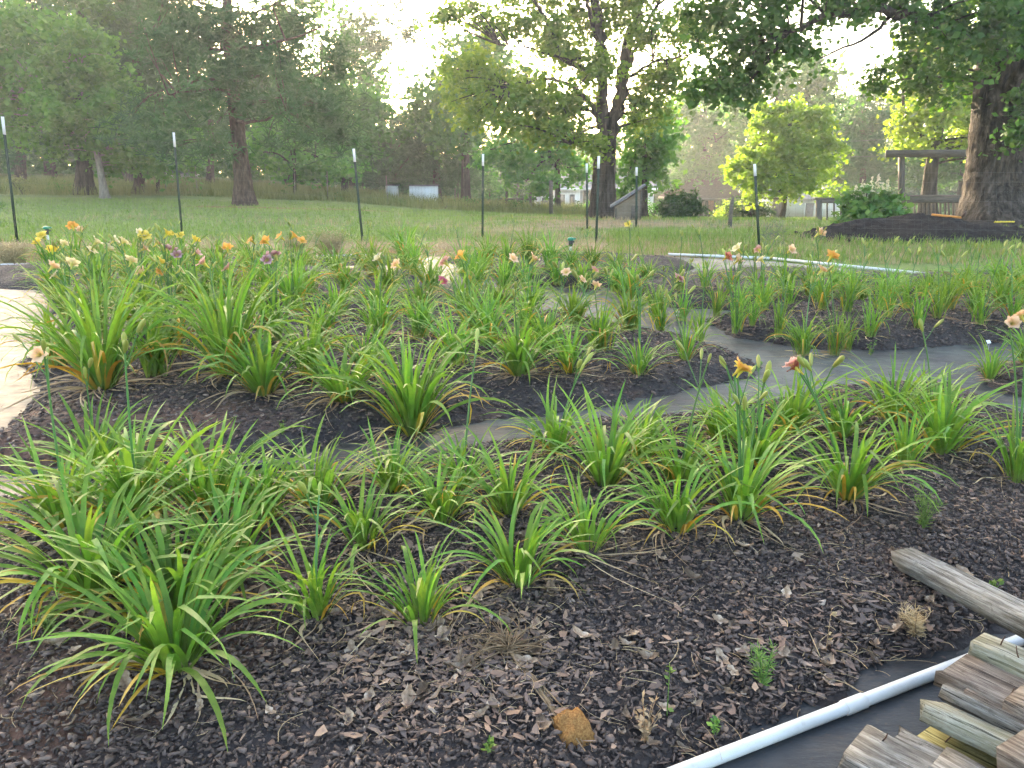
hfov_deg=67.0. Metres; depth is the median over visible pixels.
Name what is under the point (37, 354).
daylily clump
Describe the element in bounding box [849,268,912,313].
daylily clump
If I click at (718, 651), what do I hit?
dead leaf
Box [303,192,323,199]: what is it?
brush clump
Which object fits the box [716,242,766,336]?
daylily clump
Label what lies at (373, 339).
daylily clump
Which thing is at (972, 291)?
daylily clump
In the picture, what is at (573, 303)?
daylily clump
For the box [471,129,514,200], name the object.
tree
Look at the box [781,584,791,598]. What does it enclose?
dead leaf
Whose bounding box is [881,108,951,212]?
tree
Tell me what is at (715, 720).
sprout
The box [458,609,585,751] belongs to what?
dried root clump
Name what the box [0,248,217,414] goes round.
daylily clump
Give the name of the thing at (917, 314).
daylily clump
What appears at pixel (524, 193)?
tree
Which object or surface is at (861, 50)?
sky
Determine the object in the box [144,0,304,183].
woodland tree
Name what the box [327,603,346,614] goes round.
dead leaf
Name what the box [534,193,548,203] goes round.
white cabin
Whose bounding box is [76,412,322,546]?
daylily clump
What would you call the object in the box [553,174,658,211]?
white house
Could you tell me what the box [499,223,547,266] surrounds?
daylily clump
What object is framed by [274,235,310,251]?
wispy grass
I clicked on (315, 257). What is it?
daylily clump
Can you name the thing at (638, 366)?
daylily clump
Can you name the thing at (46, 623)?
weed
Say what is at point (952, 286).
daylily clump
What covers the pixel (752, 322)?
daylily clump
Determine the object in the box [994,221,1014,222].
yellow strap
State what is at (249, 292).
daylily clump
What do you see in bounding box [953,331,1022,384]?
daylily clump
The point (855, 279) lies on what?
daylily clump
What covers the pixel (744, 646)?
dead leaf
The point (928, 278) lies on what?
daylily clump
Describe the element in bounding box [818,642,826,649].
dead leaf
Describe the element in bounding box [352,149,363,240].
fence post
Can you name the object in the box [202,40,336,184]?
tree
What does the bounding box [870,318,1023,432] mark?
daylily clump
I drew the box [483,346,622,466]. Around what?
daylily clump
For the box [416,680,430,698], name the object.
dead leaf
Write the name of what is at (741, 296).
daylily clump
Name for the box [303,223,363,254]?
wispy grass
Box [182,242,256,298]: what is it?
daylily clump
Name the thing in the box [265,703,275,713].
dead leaf
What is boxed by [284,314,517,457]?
daylily clump
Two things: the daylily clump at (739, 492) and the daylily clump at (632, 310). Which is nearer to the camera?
the daylily clump at (739, 492)
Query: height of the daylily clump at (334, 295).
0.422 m
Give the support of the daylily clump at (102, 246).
on the mulch bed at (6, 277)
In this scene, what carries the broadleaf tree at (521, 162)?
on the lawn at (928, 266)
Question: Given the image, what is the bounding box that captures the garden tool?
[931,211,966,218]
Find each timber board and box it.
[837,724,935,767]
[891,547,1023,638]
[894,725,943,758]
[917,726,996,767]
[919,699,1013,757]
[928,747,986,767]
[933,654,1023,705]
[938,683,1023,734]
[964,687,1023,723]
[968,633,1023,678]
[996,729,1023,767]
[1002,684,1023,718]
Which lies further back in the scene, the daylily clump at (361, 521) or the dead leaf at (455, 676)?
the daylily clump at (361, 521)
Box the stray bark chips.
[0,260,1010,729]
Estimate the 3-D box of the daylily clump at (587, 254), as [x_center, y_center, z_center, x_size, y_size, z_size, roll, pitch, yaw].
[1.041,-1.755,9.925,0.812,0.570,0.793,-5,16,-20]
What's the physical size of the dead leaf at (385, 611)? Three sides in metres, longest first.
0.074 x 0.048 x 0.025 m
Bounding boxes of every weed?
[24,596,59,631]
[633,689,661,742]
[664,663,675,715]
[746,638,779,688]
[825,608,836,654]
[898,601,931,637]
[907,481,948,527]
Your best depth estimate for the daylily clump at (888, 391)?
4.32 m
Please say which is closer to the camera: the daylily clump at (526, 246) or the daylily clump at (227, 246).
the daylily clump at (227, 246)
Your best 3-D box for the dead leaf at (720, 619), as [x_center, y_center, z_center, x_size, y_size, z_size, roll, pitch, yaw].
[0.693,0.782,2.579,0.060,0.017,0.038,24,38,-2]
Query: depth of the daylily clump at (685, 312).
7.46 m
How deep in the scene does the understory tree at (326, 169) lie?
37.86 m
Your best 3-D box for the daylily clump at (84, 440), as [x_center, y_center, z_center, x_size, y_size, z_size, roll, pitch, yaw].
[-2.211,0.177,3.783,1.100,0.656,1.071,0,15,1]
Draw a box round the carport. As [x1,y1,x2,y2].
[658,174,743,216]
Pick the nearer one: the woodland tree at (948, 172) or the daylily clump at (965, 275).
the daylily clump at (965, 275)
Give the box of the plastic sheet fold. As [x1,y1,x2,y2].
[20,460,292,477]
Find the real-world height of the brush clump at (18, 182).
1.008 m
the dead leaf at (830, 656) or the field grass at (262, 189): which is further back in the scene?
the field grass at (262, 189)
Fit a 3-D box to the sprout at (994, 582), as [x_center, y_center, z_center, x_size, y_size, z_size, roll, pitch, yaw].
[1.748,0.733,2.798,0.053,0.062,0.038,-3,15,-12]
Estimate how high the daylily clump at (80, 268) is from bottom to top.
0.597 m
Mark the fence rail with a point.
(518, 198)
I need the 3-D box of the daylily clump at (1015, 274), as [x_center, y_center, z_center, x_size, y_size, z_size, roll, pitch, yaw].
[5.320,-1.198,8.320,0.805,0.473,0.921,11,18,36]
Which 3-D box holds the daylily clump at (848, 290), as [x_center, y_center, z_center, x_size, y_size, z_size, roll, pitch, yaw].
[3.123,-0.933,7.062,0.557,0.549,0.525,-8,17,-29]
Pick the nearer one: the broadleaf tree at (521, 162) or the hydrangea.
the hydrangea
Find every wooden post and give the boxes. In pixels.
[529,192,531,206]
[549,180,552,213]
[728,195,734,227]
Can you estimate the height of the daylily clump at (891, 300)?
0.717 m
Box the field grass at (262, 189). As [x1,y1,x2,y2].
[0,171,588,214]
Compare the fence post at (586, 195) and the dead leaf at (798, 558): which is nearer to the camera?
the dead leaf at (798, 558)
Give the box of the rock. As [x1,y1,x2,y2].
[550,707,595,747]
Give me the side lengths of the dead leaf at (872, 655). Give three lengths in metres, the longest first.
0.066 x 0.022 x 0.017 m
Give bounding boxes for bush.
[648,198,661,216]
[652,184,709,218]
[709,199,740,216]
[723,192,775,217]
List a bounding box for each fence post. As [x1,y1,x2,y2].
[1,117,18,240]
[172,132,182,231]
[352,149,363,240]
[481,154,483,236]
[586,163,587,228]
[595,156,599,240]
[635,167,637,226]
[753,164,759,244]
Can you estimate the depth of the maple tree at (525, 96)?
24.12 m
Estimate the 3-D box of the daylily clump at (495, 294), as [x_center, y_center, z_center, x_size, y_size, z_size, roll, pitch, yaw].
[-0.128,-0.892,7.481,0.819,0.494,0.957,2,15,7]
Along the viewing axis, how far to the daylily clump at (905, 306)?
7.26 m
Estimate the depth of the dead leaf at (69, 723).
2.07 m
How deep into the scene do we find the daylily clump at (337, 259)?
9.17 m
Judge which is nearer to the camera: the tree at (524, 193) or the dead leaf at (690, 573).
the dead leaf at (690, 573)
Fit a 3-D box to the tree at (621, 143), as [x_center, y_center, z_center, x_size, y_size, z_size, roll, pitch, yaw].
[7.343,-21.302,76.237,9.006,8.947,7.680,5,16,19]
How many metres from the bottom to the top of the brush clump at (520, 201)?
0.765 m
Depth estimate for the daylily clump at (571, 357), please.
5.30 m
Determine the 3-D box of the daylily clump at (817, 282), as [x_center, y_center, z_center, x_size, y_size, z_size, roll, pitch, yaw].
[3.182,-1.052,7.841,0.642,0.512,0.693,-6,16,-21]
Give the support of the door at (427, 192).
in the white shed at (426, 190)
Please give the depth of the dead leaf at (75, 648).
2.35 m
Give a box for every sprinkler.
[43,226,51,244]
[567,237,575,249]
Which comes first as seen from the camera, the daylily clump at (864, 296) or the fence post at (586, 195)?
the daylily clump at (864, 296)
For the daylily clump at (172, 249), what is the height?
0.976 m
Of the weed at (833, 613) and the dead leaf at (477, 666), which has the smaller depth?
the dead leaf at (477, 666)
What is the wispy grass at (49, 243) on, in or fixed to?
on the lawn at (928, 266)
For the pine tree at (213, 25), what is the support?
on the lawn at (928, 266)
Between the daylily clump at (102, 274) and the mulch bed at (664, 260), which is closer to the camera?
the daylily clump at (102, 274)
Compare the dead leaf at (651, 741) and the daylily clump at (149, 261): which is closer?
the dead leaf at (651, 741)
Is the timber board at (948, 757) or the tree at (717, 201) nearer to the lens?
the timber board at (948, 757)
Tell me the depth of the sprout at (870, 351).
6.21 m
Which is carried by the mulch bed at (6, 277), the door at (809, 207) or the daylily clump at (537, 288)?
the daylily clump at (537, 288)
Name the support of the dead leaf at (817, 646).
on the mulch bed at (976, 540)
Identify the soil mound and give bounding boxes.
[789,212,1023,244]
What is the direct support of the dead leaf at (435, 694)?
on the mulch bed at (976, 540)
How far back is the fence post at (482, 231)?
15.12 m
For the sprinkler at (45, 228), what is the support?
on the lawn at (928, 266)
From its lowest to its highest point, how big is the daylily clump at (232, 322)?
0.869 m
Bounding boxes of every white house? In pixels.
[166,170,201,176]
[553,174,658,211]
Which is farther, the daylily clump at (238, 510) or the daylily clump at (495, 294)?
the daylily clump at (495, 294)
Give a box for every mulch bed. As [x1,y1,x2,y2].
[0,255,400,273]
[0,264,548,314]
[0,308,762,473]
[0,380,1023,767]
[441,250,695,289]
[616,265,1021,309]
[705,291,1023,350]
[973,360,1022,396]
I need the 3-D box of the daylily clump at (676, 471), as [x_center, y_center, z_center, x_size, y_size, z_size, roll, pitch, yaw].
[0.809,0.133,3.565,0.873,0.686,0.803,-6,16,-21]
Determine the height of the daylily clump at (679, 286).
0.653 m
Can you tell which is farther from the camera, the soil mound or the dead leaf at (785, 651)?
the soil mound
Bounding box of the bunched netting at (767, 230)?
[760,212,788,244]
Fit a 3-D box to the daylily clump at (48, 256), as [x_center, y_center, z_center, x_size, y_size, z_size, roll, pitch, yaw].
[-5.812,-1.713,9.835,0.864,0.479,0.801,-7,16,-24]
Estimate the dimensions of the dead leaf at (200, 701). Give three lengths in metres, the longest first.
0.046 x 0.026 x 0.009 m
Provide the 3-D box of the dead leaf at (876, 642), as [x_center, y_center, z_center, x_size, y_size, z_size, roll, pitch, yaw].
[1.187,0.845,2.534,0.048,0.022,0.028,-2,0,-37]
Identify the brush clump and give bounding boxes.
[2,172,39,193]
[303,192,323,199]
[433,194,457,208]
[474,196,509,211]
[508,197,527,212]
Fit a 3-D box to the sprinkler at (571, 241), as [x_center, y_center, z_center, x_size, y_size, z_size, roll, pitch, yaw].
[0.909,-2.077,11.911,0.116,0.362,0.116,14,21,43]
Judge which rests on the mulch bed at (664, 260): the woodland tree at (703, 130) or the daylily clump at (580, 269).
the daylily clump at (580, 269)
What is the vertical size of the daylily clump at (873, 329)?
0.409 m
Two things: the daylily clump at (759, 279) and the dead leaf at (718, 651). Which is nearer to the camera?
the dead leaf at (718, 651)
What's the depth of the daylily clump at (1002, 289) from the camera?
7.36 m
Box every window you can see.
[560,193,565,204]
[568,193,575,204]
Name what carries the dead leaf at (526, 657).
on the mulch bed at (976, 540)
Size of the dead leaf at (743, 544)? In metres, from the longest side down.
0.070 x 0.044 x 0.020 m
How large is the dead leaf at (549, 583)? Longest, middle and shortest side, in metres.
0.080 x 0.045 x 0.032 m
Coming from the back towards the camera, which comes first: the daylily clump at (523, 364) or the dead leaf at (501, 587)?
the daylily clump at (523, 364)
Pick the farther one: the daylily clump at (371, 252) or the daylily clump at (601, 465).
the daylily clump at (371, 252)
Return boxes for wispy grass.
[0,235,40,263]
[17,233,88,260]
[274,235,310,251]
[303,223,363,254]
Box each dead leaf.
[0,679,6,686]
[27,690,44,697]
[43,628,70,645]
[49,656,58,665]
[61,714,75,725]
[67,645,81,654]
[118,669,131,691]
[124,708,154,720]
[194,698,203,710]
[258,584,274,605]
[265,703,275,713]
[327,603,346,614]
[327,652,341,658]
[343,707,353,724]
[344,638,357,656]
[355,629,374,636]
[362,685,374,701]
[365,637,373,645]
[370,610,382,617]
[379,607,396,617]
[383,591,391,605]
[385,696,392,705]
[394,720,405,730]
[400,644,412,655]
[401,683,416,707]
[408,686,427,696]
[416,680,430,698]
[418,619,436,631]
[428,685,440,699]
[435,625,448,641]
[437,615,444,626]
[442,673,457,688]
[443,580,456,593]
[443,648,462,664]
[444,616,455,622]
[449,656,471,668]
[466,659,481,670]
[473,590,482,600]
[474,705,488,717]
[486,693,501,707]
[491,579,510,588]
[493,613,516,624]
[503,690,522,698]
[514,654,537,664]
[518,528,526,537]
[527,638,541,654]
[530,617,541,628]
[535,714,551,730]
[546,579,558,594]
[572,625,592,637]
[609,638,618,649]
[618,725,625,733]
[619,635,635,645]
[621,537,632,546]
[622,704,631,718]
[625,629,638,636]
[637,649,658,658]
[641,732,659,744]
[656,550,667,559]
[658,701,674,710]
[676,725,685,739]
[677,740,695,751]
[685,568,701,578]
[691,699,702,706]
[698,664,712,673]
[712,613,728,623]
[715,647,730,663]
[716,685,734,693]
[727,664,738,674]
[728,618,739,628]
[735,643,749,656]
[736,540,753,546]
[772,702,785,709]
[778,644,789,655]
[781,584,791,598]
[794,556,804,560]
[812,643,818,651]
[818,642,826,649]
[819,652,835,665]
[822,673,834,685]
[835,617,856,624]
[844,598,865,602]
[867,647,882,665]
[869,637,879,645]
[877,621,902,631]
[903,600,914,610]
[903,622,910,631]
[924,594,935,601]
[956,564,972,575]
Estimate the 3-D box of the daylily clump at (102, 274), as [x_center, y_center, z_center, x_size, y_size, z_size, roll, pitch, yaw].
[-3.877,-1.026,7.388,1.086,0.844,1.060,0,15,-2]
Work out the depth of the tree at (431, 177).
62.41 m
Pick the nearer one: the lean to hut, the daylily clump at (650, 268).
the daylily clump at (650, 268)
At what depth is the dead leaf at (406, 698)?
2.19 m
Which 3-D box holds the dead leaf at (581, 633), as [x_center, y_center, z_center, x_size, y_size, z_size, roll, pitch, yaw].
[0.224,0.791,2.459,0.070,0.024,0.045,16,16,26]
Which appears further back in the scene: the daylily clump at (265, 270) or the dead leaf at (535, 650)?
the daylily clump at (265, 270)
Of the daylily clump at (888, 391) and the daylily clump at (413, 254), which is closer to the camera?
the daylily clump at (888, 391)
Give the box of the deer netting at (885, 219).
[0,130,1019,248]
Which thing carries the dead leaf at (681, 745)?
on the mulch bed at (976, 540)
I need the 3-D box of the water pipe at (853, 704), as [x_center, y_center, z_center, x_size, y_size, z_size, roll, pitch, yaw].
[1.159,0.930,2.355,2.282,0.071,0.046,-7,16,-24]
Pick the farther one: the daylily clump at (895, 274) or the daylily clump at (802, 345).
the daylily clump at (895, 274)
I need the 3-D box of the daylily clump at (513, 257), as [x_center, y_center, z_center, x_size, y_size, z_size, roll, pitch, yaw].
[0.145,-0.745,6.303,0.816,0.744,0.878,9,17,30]
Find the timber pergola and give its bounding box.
[815,150,966,219]
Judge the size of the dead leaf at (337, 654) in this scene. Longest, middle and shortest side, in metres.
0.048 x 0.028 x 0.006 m
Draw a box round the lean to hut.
[610,184,645,219]
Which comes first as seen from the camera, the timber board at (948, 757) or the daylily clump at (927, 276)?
the timber board at (948, 757)
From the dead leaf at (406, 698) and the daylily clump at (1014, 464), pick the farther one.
the daylily clump at (1014, 464)
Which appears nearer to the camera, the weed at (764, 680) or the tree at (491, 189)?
the weed at (764, 680)
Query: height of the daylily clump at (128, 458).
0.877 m
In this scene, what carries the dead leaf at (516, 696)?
on the mulch bed at (976, 540)
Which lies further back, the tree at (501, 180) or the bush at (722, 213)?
the tree at (501, 180)
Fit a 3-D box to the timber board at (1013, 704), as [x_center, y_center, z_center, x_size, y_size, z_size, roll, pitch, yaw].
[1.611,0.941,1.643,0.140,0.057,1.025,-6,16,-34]
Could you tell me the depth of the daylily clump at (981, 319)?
6.72 m
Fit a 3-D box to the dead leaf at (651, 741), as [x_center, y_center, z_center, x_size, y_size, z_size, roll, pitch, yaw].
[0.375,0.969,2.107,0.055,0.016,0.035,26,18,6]
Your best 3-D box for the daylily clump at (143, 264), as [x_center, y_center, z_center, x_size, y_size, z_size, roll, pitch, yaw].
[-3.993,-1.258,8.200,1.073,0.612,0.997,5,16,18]
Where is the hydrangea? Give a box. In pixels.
[830,174,914,223]
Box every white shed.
[385,185,398,198]
[409,185,438,200]
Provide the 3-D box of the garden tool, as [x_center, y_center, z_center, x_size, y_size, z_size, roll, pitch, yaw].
[8.540,-3.304,15.106,0.716,0.149,0.060,-1,15,-4]
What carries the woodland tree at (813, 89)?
on the lawn at (928, 266)
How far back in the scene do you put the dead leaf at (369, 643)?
2.45 m
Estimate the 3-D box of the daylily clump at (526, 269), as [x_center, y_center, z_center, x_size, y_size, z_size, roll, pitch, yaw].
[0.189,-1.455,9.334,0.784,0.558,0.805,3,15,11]
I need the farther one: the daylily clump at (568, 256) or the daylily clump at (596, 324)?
the daylily clump at (568, 256)
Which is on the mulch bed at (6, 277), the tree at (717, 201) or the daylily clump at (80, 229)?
the daylily clump at (80, 229)
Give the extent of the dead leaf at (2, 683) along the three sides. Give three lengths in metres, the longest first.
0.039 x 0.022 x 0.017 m
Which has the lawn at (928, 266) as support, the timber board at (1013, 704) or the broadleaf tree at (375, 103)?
the broadleaf tree at (375, 103)
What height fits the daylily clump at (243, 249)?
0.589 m
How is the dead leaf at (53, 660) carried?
on the mulch bed at (976, 540)
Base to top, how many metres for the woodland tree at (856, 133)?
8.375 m
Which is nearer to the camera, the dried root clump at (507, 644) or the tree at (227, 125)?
the dried root clump at (507, 644)
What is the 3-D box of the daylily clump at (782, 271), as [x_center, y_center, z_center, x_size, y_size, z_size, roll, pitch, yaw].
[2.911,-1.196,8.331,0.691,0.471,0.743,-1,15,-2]
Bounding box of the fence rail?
[502,198,536,199]
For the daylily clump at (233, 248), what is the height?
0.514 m
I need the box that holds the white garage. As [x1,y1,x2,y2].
[750,185,845,217]
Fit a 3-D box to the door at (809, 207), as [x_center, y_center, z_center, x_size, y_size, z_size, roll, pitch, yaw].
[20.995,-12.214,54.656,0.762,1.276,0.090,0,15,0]
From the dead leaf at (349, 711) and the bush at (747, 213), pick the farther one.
the bush at (747, 213)
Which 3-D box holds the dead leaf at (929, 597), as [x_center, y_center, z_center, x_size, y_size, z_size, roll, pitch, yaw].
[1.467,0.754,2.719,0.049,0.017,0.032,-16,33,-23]
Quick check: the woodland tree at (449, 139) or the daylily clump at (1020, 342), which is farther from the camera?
the woodland tree at (449, 139)
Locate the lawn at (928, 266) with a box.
[0,173,1023,271]
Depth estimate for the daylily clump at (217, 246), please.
10.53 m
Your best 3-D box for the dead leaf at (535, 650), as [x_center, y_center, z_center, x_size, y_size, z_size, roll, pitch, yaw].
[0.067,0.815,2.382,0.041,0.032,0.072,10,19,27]
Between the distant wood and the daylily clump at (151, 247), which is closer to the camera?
the daylily clump at (151, 247)
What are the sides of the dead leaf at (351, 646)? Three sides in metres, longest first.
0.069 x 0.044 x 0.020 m
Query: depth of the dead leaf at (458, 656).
2.34 m
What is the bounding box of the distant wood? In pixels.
[0,73,955,215]
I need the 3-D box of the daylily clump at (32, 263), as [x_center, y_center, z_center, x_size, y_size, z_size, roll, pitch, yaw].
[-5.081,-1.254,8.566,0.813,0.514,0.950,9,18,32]
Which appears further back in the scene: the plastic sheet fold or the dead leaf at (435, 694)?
the plastic sheet fold
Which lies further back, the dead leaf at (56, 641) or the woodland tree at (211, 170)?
the woodland tree at (211, 170)
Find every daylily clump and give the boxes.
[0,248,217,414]
[0,299,109,380]
[0,319,267,563]
[0,334,176,569]
[0,433,270,648]
[2,357,186,495]
[4,236,78,300]
[6,506,366,750]
[8,221,120,318]
[9,491,313,672]
[15,253,84,296]
[19,232,80,267]
[24,233,142,336]
[41,239,132,294]
[45,224,105,262]
[50,232,153,313]
[57,238,126,288]
[73,227,131,267]
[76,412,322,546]
[81,291,212,399]
[85,227,190,332]
[86,239,186,314]
[92,228,163,264]
[96,241,175,286]
[99,237,166,284]
[109,450,335,651]
[112,223,225,362]
[115,245,331,391]
[123,227,185,265]
[124,229,200,283]
[143,232,211,300]
[146,221,209,268]
[147,234,239,312]
[163,435,353,540]
[169,232,241,280]
[175,242,268,353]
[181,304,340,411]
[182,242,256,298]
[188,232,236,263]
[201,234,279,309]
[215,481,404,660]
[218,229,287,280]
[219,230,302,300]
[220,236,270,262]
[231,412,410,519]
[232,234,323,345]
[238,231,342,319]
[243,302,366,389]
[255,236,312,265]
[261,217,325,278]
[267,249,353,296]
[271,289,360,343]
[271,336,413,428]
[276,455,460,621]
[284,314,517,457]
[294,230,337,265]
[298,276,369,315]
[303,229,367,278]
[308,308,420,383]
[309,255,374,293]
[320,416,467,498]
[320,524,519,659]
[324,248,428,340]
[334,268,421,313]
[337,233,408,274]
[338,221,383,267]
[350,245,429,292]
[362,437,527,555]
[368,259,474,349]
[372,213,438,269]
[377,270,456,310]
[381,295,502,370]
[382,225,444,275]
[388,328,541,500]
[392,237,461,293]
[410,481,611,635]
[412,424,576,539]
[427,266,499,308]
[432,249,518,340]
[435,224,481,274]
[435,267,535,361]
[437,247,507,293]
[447,281,586,385]
[455,240,501,278]
[458,266,542,309]
[464,227,502,270]
[479,251,547,290]
[482,215,530,271]
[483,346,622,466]
[496,247,572,336]
[496,255,571,309]
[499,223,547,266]
[505,241,551,288]
[505,261,606,357]
[514,456,710,618]
[516,227,579,268]
[517,380,706,504]
[522,315,634,381]
[529,253,580,285]
[531,274,616,330]
[549,239,594,269]
[553,250,613,289]
[562,263,647,355]
[564,393,722,479]
[566,225,623,270]
[582,268,691,384]
[586,256,640,292]
[590,252,673,333]
[594,244,637,276]
[594,447,763,577]
[598,220,659,300]
[606,340,759,494]
[622,236,675,279]
[627,354,873,560]
[630,266,689,321]
[641,264,697,331]
[649,285,729,368]
[653,230,704,293]
[658,378,807,459]
[668,258,709,322]
[673,264,727,345]
[687,224,732,287]
[687,373,859,506]
[693,260,742,323]
[710,278,767,310]
[711,258,759,291]
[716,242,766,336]
[725,357,875,450]
[739,235,779,293]
[741,242,795,308]
[741,254,779,312]
[743,248,772,327]
[747,353,959,531]
[751,253,810,297]
[757,244,804,337]
[763,271,841,363]
[765,269,814,305]
[771,369,922,449]
[783,240,841,298]
[788,254,854,302]
[790,226,855,314]
[801,255,869,293]
[804,342,999,438]
[810,249,871,357]
[816,253,884,311]
[825,264,877,299]
[834,310,873,350]
[835,237,886,299]
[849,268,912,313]
[852,288,910,340]
[859,236,921,298]
[860,397,997,496]
[866,251,922,295]
[866,366,1023,476]
[868,236,914,320]
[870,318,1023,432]
[882,247,936,310]
[891,280,947,329]
[900,266,951,295]
[908,243,973,323]
[909,267,955,295]
[917,250,982,312]
[926,240,997,295]
[934,244,1004,312]
[939,258,993,289]
[951,239,1018,331]
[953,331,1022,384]
[956,249,1023,290]
[956,309,1023,496]
[971,254,1023,291]
[977,242,1023,329]
[977,268,1023,308]
[978,326,1023,369]
[984,247,1023,289]
[998,260,1023,304]
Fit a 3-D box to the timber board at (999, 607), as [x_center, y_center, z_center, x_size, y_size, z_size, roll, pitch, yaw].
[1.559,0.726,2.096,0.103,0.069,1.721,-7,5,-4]
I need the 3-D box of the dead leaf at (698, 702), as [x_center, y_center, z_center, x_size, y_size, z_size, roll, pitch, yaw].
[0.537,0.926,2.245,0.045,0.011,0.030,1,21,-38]
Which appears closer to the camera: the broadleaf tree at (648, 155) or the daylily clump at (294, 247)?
the daylily clump at (294, 247)
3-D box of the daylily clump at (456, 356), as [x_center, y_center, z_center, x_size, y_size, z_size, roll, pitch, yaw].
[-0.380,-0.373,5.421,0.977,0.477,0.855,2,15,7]
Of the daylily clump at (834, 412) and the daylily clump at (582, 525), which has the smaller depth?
the daylily clump at (582, 525)
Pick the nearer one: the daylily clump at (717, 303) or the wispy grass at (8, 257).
the daylily clump at (717, 303)
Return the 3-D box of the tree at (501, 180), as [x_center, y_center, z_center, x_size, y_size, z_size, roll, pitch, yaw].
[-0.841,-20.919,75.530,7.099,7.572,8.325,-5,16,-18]
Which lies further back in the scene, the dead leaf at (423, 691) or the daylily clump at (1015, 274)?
the daylily clump at (1015, 274)
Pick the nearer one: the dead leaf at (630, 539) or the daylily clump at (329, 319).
the dead leaf at (630, 539)
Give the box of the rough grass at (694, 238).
[603,224,1023,257]
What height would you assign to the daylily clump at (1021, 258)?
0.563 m
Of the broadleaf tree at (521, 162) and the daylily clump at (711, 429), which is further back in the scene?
the broadleaf tree at (521, 162)
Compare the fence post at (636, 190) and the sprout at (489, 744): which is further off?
the fence post at (636, 190)
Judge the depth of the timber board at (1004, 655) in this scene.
2.19 m
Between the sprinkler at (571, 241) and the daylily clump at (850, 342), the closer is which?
the daylily clump at (850, 342)
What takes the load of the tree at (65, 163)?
on the lawn at (928, 266)
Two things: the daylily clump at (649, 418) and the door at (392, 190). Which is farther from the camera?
the door at (392, 190)
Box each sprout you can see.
[278,421,284,434]
[480,735,496,752]
[706,715,721,734]
[866,340,876,354]
[988,578,1003,586]
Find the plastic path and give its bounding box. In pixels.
[0,257,1023,767]
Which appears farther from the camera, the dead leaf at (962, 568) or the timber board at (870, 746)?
the dead leaf at (962, 568)
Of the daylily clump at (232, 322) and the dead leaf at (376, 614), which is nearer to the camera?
the dead leaf at (376, 614)
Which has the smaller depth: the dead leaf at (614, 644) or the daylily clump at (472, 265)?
the dead leaf at (614, 644)
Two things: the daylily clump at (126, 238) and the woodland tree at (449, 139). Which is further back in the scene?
the woodland tree at (449, 139)
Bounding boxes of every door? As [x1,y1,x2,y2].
[390,187,394,194]
[420,188,432,200]
[631,206,637,219]
[803,202,815,217]
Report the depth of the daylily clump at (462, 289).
7.45 m
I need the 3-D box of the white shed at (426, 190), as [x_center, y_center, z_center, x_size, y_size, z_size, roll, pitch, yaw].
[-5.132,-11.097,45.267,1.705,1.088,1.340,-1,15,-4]
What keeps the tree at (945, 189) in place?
on the lawn at (928, 266)
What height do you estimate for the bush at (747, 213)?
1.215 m
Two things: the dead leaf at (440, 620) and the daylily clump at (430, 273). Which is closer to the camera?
the dead leaf at (440, 620)
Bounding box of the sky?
[69,0,978,172]
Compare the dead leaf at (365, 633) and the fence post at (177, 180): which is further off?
the fence post at (177, 180)
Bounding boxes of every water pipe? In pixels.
[667,635,1023,767]
[668,253,769,259]
[773,257,924,272]
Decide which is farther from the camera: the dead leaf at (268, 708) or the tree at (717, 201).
the tree at (717, 201)
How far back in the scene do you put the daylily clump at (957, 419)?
3.92 m
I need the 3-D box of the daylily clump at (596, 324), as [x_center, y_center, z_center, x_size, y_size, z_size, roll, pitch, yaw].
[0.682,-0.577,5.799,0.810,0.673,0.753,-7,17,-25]
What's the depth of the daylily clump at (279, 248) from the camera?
10.56 m
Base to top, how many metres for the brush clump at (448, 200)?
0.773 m
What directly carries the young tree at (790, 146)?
on the lawn at (928, 266)
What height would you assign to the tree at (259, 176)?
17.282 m
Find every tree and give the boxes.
[0,0,124,182]
[0,0,164,198]
[0,1,107,175]
[0,44,63,175]
[1,0,159,194]
[10,98,75,177]
[15,25,156,175]
[35,3,157,179]
[81,0,222,185]
[86,0,212,193]
[87,0,384,205]
[116,112,217,192]
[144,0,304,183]
[144,82,205,177]
[147,69,233,177]
[178,75,233,177]
[198,0,319,180]
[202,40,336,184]
[204,94,306,172]
[225,78,279,181]
[227,108,376,192]
[242,0,443,186]
[265,0,411,187]
[269,40,404,190]
[334,166,385,189]
[348,101,421,190]
[351,63,511,199]
[379,137,417,194]
[389,17,542,200]
[413,0,721,217]
[418,149,448,196]
[429,149,486,197]
[466,113,593,206]
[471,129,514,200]
[479,138,519,200]
[491,128,533,201]
[528,117,590,181]
[550,123,628,175]
[588,93,696,216]
[649,137,692,201]
[655,89,734,209]
[656,0,1023,227]
[658,63,753,216]
[663,145,728,211]
[692,98,816,207]
[708,48,864,216]
[718,92,854,217]
[797,102,893,184]
[810,91,910,192]
[816,77,916,194]
[867,0,978,214]
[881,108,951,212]
[882,90,957,208]
[889,67,973,210]

